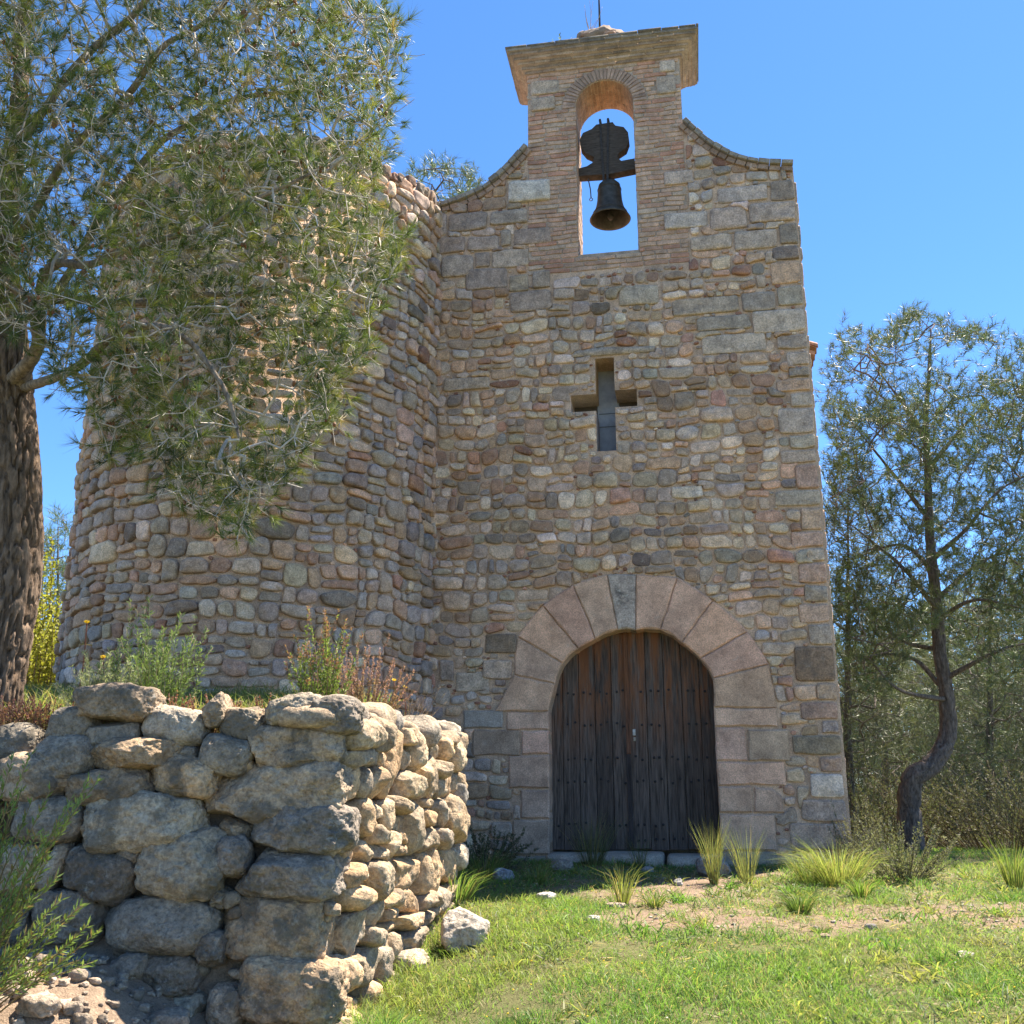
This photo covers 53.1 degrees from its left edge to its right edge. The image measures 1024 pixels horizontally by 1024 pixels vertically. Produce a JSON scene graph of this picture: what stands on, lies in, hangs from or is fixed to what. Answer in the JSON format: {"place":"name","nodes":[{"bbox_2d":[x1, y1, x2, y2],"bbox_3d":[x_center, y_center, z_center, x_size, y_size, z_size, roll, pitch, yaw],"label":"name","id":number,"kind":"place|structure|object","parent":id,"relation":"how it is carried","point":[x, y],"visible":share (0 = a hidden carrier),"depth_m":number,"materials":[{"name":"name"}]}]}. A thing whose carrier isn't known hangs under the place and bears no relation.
{"place":"outdoors","nodes":[
{"label":"outdoors","id":0,"kind":"place"},
{"bbox_2d":[0,697,1023,1023],"bbox_3d":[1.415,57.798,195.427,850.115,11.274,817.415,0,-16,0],"label":"ground","id":1,"kind":"structure","parent":0,"point":[96,995],"depth_m":6.31,"materials":[{"name":"brown soil"}]},
{"bbox_2d":[2,695,75,729],"bbox_3d":[-2.826,1.250,6.218,0.530,0.281,0.526,0,-16,0],"label":"stonecrop","id":2,"kind":"object","parent":1,"relation":"on","point":[35,711],"visible":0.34,"depth_m":6.12,"materials":[{"name":"brown plant"}]},
{"bbox_2d":[24,537,66,694],"bbox_3d":[-7.289,1.986,16.047,4.334,3.067,4.516,0,-16,0],"label":"yellow bush","id":3,"kind":"object","parent":1,"relation":"on","point":[43,656],"visible":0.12,"depth_m":15.14,"materials":[{"name":"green plant"}]},
{"bbox_2d":[0,749,104,1012],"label":"daisy bush","id":4,"kind":"object","parent":1,"relation":"on","point":[9,923],"visible":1,"depth_m":4.69,"materials":[{"name":"green plant"}]},
{"bbox_2d":[40,499,72,676],"bbox_3d":[-11.532,2.892,26.303,2.841,7.121,4.194,9,-18,-30],"label":"pine tree","id":5,"kind":"object","parent":1,"relation":"on","point":[62,565],"visible":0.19,"depth_m":26.34,"materials":[{"name":"green plant"}]},
{"bbox_2d":[75,620,92,703],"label":"yellow flower","id":6,"kind":"object","parent":1,"relation":"on","point":[86,622],"visible":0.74,"depth_m":6.52,"materials":[{"name":"green plant"}]},
{"bbox_2d":[0,949,189,1023],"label":"rubble","id":7,"kind":"object","parent":1,"relation":"on","point":[124,966],"visible":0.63,"depth_m":5.14,"materials":[{"name":"grey stone"}]},
{"bbox_2d":[51,643,143,723],"bbox_3d":[-2.545,1.093,6.401,0.583,0.562,0.580,-11,-19,35],"label":"silvery shrub","id":8,"kind":"object","parent":1,"relation":"on","point":[86,680],"visible":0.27,"depth_m":6.40,"materials":[{"name":"green plant"}]},
{"bbox_2d":[95,595,212,707],"bbox_3d":[-2.359,0.987,6.689,0.787,0.918,0.794,0,-16,0],"label":"rosemary shrub","id":9,"kind":"object","parent":1,"relation":"on","point":[158,679],"visible":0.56,"depth_m":6.64,"materials":[{"name":"green plant"}]},
{"bbox_2d":[0,678,403,725],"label":"terrace grass","id":10,"kind":"structure","parent":1,"relation":"on","point":[44,694],"depth_m":9.07,"materials":[{"name":"green plant"}]},
{"bbox_2d":[0,0,428,722],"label":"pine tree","id":11,"kind":"object","parent":1,"relation":"on","point":[22,306],"visible":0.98,"depth_m":6.62,"materials":[{"name":"green plant"}]},
{"bbox_2d":[0,682,469,1023],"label":"dry stone wall","id":12,"kind":"structure","parent":1,"relation":"on","point":[299,854],"depth_m":5.79,"materials":[{"name":"grey stone"}]},
{"bbox_2d":[0,694,50,725],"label":"stonecrop","id":13,"kind":"object","parent":12,"relation":"on","point":[2,716],"visible":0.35,"depth_m":6.15,"materials":[{"name":"brown plant"}]},
{"bbox_2d":[168,690,201,709],"bbox_3d":[-2.044,1.245,6.241,0.497,0.302,0.500,0,-16,0],"label":"stonecrop","id":14,"kind":"object","parent":12,"relation":"on","point":[176,697],"visible":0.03,"depth_m":6.22,"materials":[{"name":"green plant"}]},
{"bbox_2d":[174,693,243,732],"bbox_3d":[-1.833,1.252,6.242,0.530,0.290,0.482,0,-16,0],"label":"stonecrop","id":15,"kind":"object","parent":12,"relation":"on","point":[192,706],"visible":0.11,"depth_m":6.19,"materials":[{"name":"brown plant"}]},
{"bbox_2d":[231,692,271,708],"bbox_3d":[-1.518,1.260,6.292,0.496,0.302,0.528,0,-16,0],"label":"stonecrop","id":16,"kind":"object","parent":12,"relation":"on","point":[259,697],"visible":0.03,"depth_m":6.31,"materials":[{"name":"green plant"}]},
{"bbox_2d":[283,605,363,695],"bbox_3d":[-1.232,1.032,6.728,0.508,0.852,0.575,0,-16,0],"label":"heath shrub","id":17,"kind":"object","parent":12,"relation":"on","point":[327,664],"visible":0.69,"depth_m":6.67,"materials":[{"name":"green plant"}]},
{"bbox_2d":[314,633,416,709],"bbox_3d":[-1.082,1.269,7.452,0.728,0.782,0.622,6,-16,-19],"label":"heath shrub","id":18,"kind":"object","parent":12,"relation":"on","point":[354,690],"visible":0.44,"depth_m":7.39,"materials":[{"name":"brown plant"}]},
{"bbox_2d":[363,678,446,715],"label":"shrub","id":19,"kind":"object","parent":12,"relation":"on","point":[408,700],"visible":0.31,"depth_m":8.18,"materials":[{"name":"brown plant"}]},
{"bbox_2d":[52,131,442,715],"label":"round tower","id":20,"kind":"structure","parent":1,"relation":"on","point":[354,543],"depth_m":11.23,"materials":[{"name":"stone"}]},
{"bbox_2d":[393,948,429,971],"bbox_3d":[-0.734,2.972,6.789,0.382,0.149,0.300,0,-16,0],"label":"loose stone","id":21,"kind":"object","parent":1,"relation":"on","point":[421,953],"visible":0.34,"depth_m":6.71,"materials":[{"name":"beige stone"}]},
{"bbox_2d":[403,148,487,201],"bbox_3d":[-1.593,-1.240,20.576,3.412,15.340,3.192,0,-16,0],"label":"pine tree","id":22,"kind":"object","parent":1,"relation":"on","point":[469,184],"visible":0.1,"depth_m":21.98,"materials":[{"name":"green plant"}]},
{"bbox_2d":[440,906,489,952],"bbox_3d":[-0.323,2.891,7.078,0.345,0.300,0.279,0,-16,0],"label":"loose stone","id":23,"kind":"object","parent":1,"relation":"on","point":[462,926],"visible":0.89,"depth_m":6.98,"materials":[{"name":"grey stone"}]},
{"bbox_2d":[439,861,495,903],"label":"grass tussock","id":24,"kind":"object","parent":1,"relation":"on","point":[468,887],"depth_m":8.12,"materials":[{"name":"green plant"}]},
{"bbox_2d":[466,846,516,880],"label":"grass tussock","id":25,"kind":"object","parent":1,"relation":"on","point":[477,864],"depth_m":9.43,"materials":[{"name":"green plant"}]},
{"bbox_2d":[459,825,538,871],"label":"shrub","id":26,"kind":"object","parent":1,"relation":"on","point":[481,850],"visible":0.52,"depth_m":10.40,"materials":[{"name":"green plant"}]},
{"bbox_2d":[492,868,514,881],"bbox_3d":[-0.079,3.332,9.389,0.208,0.134,0.160,0,-16,0],"label":"loose stone","id":27,"kind":"object","parent":1,"relation":"on","point":[503,872],"visible":0.79,"depth_m":9.33,"materials":[{"name":"grey stone"}]},
{"bbox_2d":[38,542,1023,813],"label":"distant wood","id":28,"kind":"object","parent":1,"relation":"on","point":[870,654],"depth_m":35.80,"materials":[{"name":"green plant"}]},
{"bbox_2d":[511,857,560,884],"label":"grass tussock","id":29,"kind":"object","parent":1,"relation":"on","point":[539,873],"depth_m":9.30,"materials":[{"name":"green plant"}]},
{"bbox_2d":[536,892,555,900],"bbox_3d":[0.281,3.117,8.264,0.154,0.098,0.139,-6,-16,19],"label":"loose stone","id":30,"kind":"object","parent":1,"relation":"on","point":[544,894],"visible":0.47,"depth_m":8.22,"materials":[{"name":"grey stone"}]},
{"bbox_2d":[551,859,572,870],"bbox_3d":[0.505,3.611,10.453,0.248,0.134,0.220,0,-16,0],"label":"loose stone","id":31,"kind":"object","parent":1,"relation":"on","point":[565,863],"visible":0.69,"depth_m":10.38,"materials":[{"name":"grey stone"}]},
{"bbox_2d":[585,915,599,921],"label":"loose stone","id":32,"kind":"object","parent":1,"relation":"on","point":[595,917],"visible":0.45,"depth_m":7.36,"materials":[{"name":"grey stone"}]},
{"bbox_2d":[558,807,632,866],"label":"grass tussock","id":33,"kind":"object","parent":1,"relation":"on","point":[590,852],"depth_m":10.75,"materials":[{"name":"green plant"}]},
{"bbox_2d":[604,902,625,907],"bbox_3d":[0.812,3.091,8.044,0.181,0.052,0.130,6,-17,-21],"label":"loose stone","id":34,"kind":"object","parent":1,"relation":"on","point":[620,904],"visible":0.65,"depth_m":8.00,"materials":[{"name":"grey stone"}]},
{"bbox_2d":[597,860,649,903],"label":"grass tussock","id":35,"kind":"object","parent":1,"relation":"on","point":[625,897],"depth_m":8.14,"materials":[{"name":"green plant"}]},
{"bbox_2d":[620,833,654,867],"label":"grass tussock","id":36,"kind":"object","parent":1,"relation":"on","point":[638,860],"depth_m":10.79,"materials":[{"name":"green plant"}]},
{"bbox_2d":[427,0,851,866],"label":"stone chapel","id":37,"kind":"structure","parent":1,"relation":"on","point":[633,626],"depth_m":12.23,"materials":[{"name":"brown stone"}]},
{"bbox_2d":[551,633,631,849],"bbox_3d":[0.877,2.578,11.844,0.946,2.540,0.054,-3,-16,10],"label":"door leaf","id":38,"kind":"structure","parent":37,"relation":"in","point":[578,691],"depth_m":11.79,"materials":[{"name":"brown wood"}]},
{"bbox_2d":[584,0,601,29],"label":"dry weed","id":39,"kind":"object","parent":37,"relation":"on","point":[590,21],"visible":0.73,"depth_m":14.20,"materials":[{"name":"grey plant"}]},
{"bbox_2d":[575,371,636,450],"bbox_3d":[1.211,-1.235,13.054,0.854,1.374,0.088,-3,-16,10],"label":"window pane","id":40,"kind":"structure","parent":37,"relation":"in","point":[605,411],"depth_m":13.03,"materials":[{"name":"grey glass"}]},
{"bbox_2d":[579,118,635,230],"bbox_3d":[1.291,-4.620,13.815,0.753,1.530,0.545,6,-17,-21],"label":"church bell","id":41,"kind":"object","parent":37,"relation":"attached to","point":[605,148],"visible":0.98,"depth_m":13.79,"materials":[{"name":"black metal"}]},
{"bbox_2d":[623,632,719,850],"bbox_3d":[1.831,2.527,11.675,1.050,2.539,0.070,-3,-16,10],"label":"door leaf","id":42,"kind":"structure","parent":37,"relation":"in","point":[639,774],"depth_m":11.64,"materials":[{"name":"brown wood"}]},
{"bbox_2d":[641,866,653,872],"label":"loose stone","id":43,"kind":"object","parent":1,"relation":"on","point":[647,868],"visible":0.56,"depth_m":10.19,"materials":[{"name":"grey stone"}]},
{"bbox_2d":[638,891,671,907],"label":"grass tussock","id":44,"kind":"object","parent":1,"relation":"on","point":[655,898],"depth_m":7.99,"materials":[{"name":"green plant"}]},
{"bbox_2d":[673,878,682,885],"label":"loose stone","id":45,"kind":"object","parent":1,"relation":"on","point":[677,881],"visible":0.98,"depth_m":9.21,"materials":[{"name":"grey stone"}]},
{"bbox_2d":[381,864,1023,1023],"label":"ground cover","id":46,"kind":"object","parent":1,"relation":"on","point":[781,947],"visible":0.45,"depth_m":7.79,"materials":[{"name":"green plant"}]},
{"bbox_2d":[687,817,731,884],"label":"grass tussock","id":47,"kind":"object","parent":1,"relation":"on","point":[712,870],"depth_m":9.29,"materials":[{"name":"green plant"}]},
{"bbox_2d":[695,854,731,876],"bbox_3d":[1.954,3.448,9.956,0.344,0.242,0.284,-5,-16,18],"label":"loose stone","id":48,"kind":"object","parent":1,"relation":"on","point":[701,867],"visible":0.55,"depth_m":9.87,"materials":[{"name":"grey stone"}]},
{"bbox_2d":[418,875,1023,1018],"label":"lawn flowers","id":49,"kind":"object","parent":1,"relation":"on","point":[768,952],"visible":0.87,"depth_m":6.45,"materials":[{"name":"yellow plant"}]},
{"bbox_2d":[714,822,765,882],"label":"grass tussock","id":50,"kind":"object","parent":1,"relation":"on","point":[747,876],"depth_m":9.43,"materials":[{"name":"green plant"}]},
{"bbox_2d":[473,867,1022,1002],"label":"gravel","id":51,"kind":"structure","parent":1,"relation":"on","point":[831,921],"depth_m":7.78,"materials":[{"name":"grey gravel"}]},
{"bbox_2d":[771,891,827,914],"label":"grass tussock","id":52,"kind":"object","parent":1,"relation":"on","point":[793,905],"depth_m":7.81,"materials":[{"name":"green plant"}]},
{"bbox_2d":[766,846,845,883],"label":"grass tussock","id":53,"kind":"object","parent":1,"relation":"on","point":[802,876],"depth_m":9.38,"materials":[{"name":"green plant"}]},
{"bbox_2d":[806,925,835,931],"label":"grass tussock","id":54,"kind":"object","parent":1,"relation":"on","point":[817,929],"depth_m":7.00,"materials":[{"name":"green plant"}]},
{"bbox_2d":[820,933,830,937],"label":"loose stone","id":55,"kind":"object","parent":1,"relation":"on","point":[825,934],"visible":0.6,"depth_m":6.77,"materials":[{"name":"beige stone"}]},
{"bbox_2d":[760,834,900,887],"bbox_3d":[2.946,3.139,9.237,1.519,0.500,1.585,0,-16,0],"label":"grass tussock","id":56,"kind":"object","parent":1,"relation":"on","point":[824,875],"depth_m":9.16,"materials":[{"name":"green plant"}]},
{"bbox_2d":[827,795,887,863],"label":"shrub","id":57,"kind":"object","parent":1,"relation":"on","point":[856,839],"visible":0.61,"depth_m":10.59,"materials":[{"name":"green plant"}]},
{"bbox_2d":[839,874,884,897],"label":"grass tussock","id":58,"kind":"object","parent":1,"relation":"on","point":[859,889],"depth_m":8.47,"materials":[{"name":"green plant"}]},
{"bbox_2d":[834,627,907,821],"bbox_3d":[8.023,5.338,25.520,4.452,5.616,4.177,0,-16,0],"label":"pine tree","id":59,"kind":"object","parent":1,"relation":"on","point":[871,738],"visible":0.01,"depth_m":24.96,"materials":[{"name":"green plant"}]},
{"bbox_2d":[864,923,877,929],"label":"loose stone","id":60,"kind":"object","parent":1,"relation":"on","point":[869,926],"visible":0.67,"depth_m":7.06,"materials":[{"name":"grey stone"}]},
{"bbox_2d":[821,470,929,845],"bbox_3d":[6.287,2.296,19.004,3.585,7.693,3.221,0,-16,0],"label":"pine tree","id":61,"kind":"object","parent":1,"relation":"on","point":[848,718],"visible":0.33,"depth_m":18.55,"materials":[{"name":"green plant"}]},
{"bbox_2d":[836,588,943,838],"bbox_3d":[7.858,4.222,21.779,3.128,5.862,4.090,-5,-16,19],"label":"pine tree","id":62,"kind":"object","parent":1,"relation":"on","point":[893,699],"visible":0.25,"depth_m":21.31,"materials":[{"name":"green plant"}]},
{"bbox_2d":[840,815,960,880],"bbox_3d":[3.694,3.174,9.662,1.105,0.608,1.176,0,-16,0],"label":"shrub","id":63,"kind":"object","parent":1,"relation":"on","point":[903,870],"visible":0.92,"depth_m":9.50,"materials":[{"name":"green plant"}]},
{"bbox_2d":[814,297,1023,851],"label":"pine tree","id":64,"kind":"object","parent":1,"relation":"on","point":[915,776],"visible":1,"depth_m":14.76,"materials":[{"name":"green plant"}]},
{"bbox_2d":[846,754,994,848],"bbox_3d":[5.999,4.776,16.857,3.582,1.594,3.522,7,-17,-25],"label":"shrub","id":65,"kind":"object","parent":1,"relation":"on","point":[885,813],"visible":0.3,"depth_m":16.45,"materials":[{"name":"green plant"}]},
{"bbox_2d":[853,632,1017,831],"bbox_3d":[10.846,5.598,26.434,4.800,5.928,6.076,-5,-16,18],"label":"pine tree","id":66,"kind":"object","parent":1,"relation":"on","point":[956,698],"visible":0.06,"depth_m":25.36,"materials":[{"name":"green plant"}]},
{"bbox_2d":[848,760,1023,850],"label":"shrub","id":67,"kind":"object","parent":1,"relation":"on","point":[965,833],"visible":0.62,"depth_m":16.11,"materials":[{"name":"green plant"}]},
{"bbox_2d":[955,951,973,958],"bbox_3d":[2.743,2.695,6.228,0.118,0.049,0.100,10,-19,-33],"label":"loose stone","id":68,"kind":"object","parent":1,"relation":"on","point":[956,954],"visible":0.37,"depth_m":6.21,"materials":[{"name":"grey stone"}]},
{"bbox_2d":[907,555,1023,843],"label":"pine tree","id":69,"kind":"object","parent":1,"relation":"on","point":[988,738],"visible":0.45,"depth_m":19.11,"materials":[{"name":"green plant"}]},
{"bbox_2d":[921,756,1023,849],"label":"shrub","id":70,"kind":"object","parent":1,"relation":"on","point":[1003,825],"visible":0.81,"depth_m":15.32,"materials":[{"name":"green plant"}]},
{"bbox_2d":[926,653,1023,828],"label":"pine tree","id":71,"kind":"object","parent":1,"relation":"on","point":[960,708],"visible":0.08,"depth_m":26.41,"materials":[{"name":"green plant"}]},
{"bbox_2d":[956,518,1023,808],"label":"pine tree","id":72,"kind":"object","parent":1,"relation":"on","point":[995,716],"visible":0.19,"depth_m":22.35,"materials":[{"name":"green plant"}]},
{"bbox_2d":[981,829,1023,889],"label":"grass tussock","id":73,"kind":"object","parent":1,"relation":"on","point":[1017,875],"depth_m":8.93,"materials":[{"name":"green plant"}]},
{"bbox_2d":[0,0,1023,783],"label":"sky","id":74,"kind":"structure","parent":0,"point":[900,123],"materials":[{"name":"blue"}]},
{"bbox_2d":[336,845,1023,1023],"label":"lawn grass","id":75,"kind":"structure","parent":0,"point":[370,1016],"depth_m":6.17,"materials":[{"name":"green plant"}]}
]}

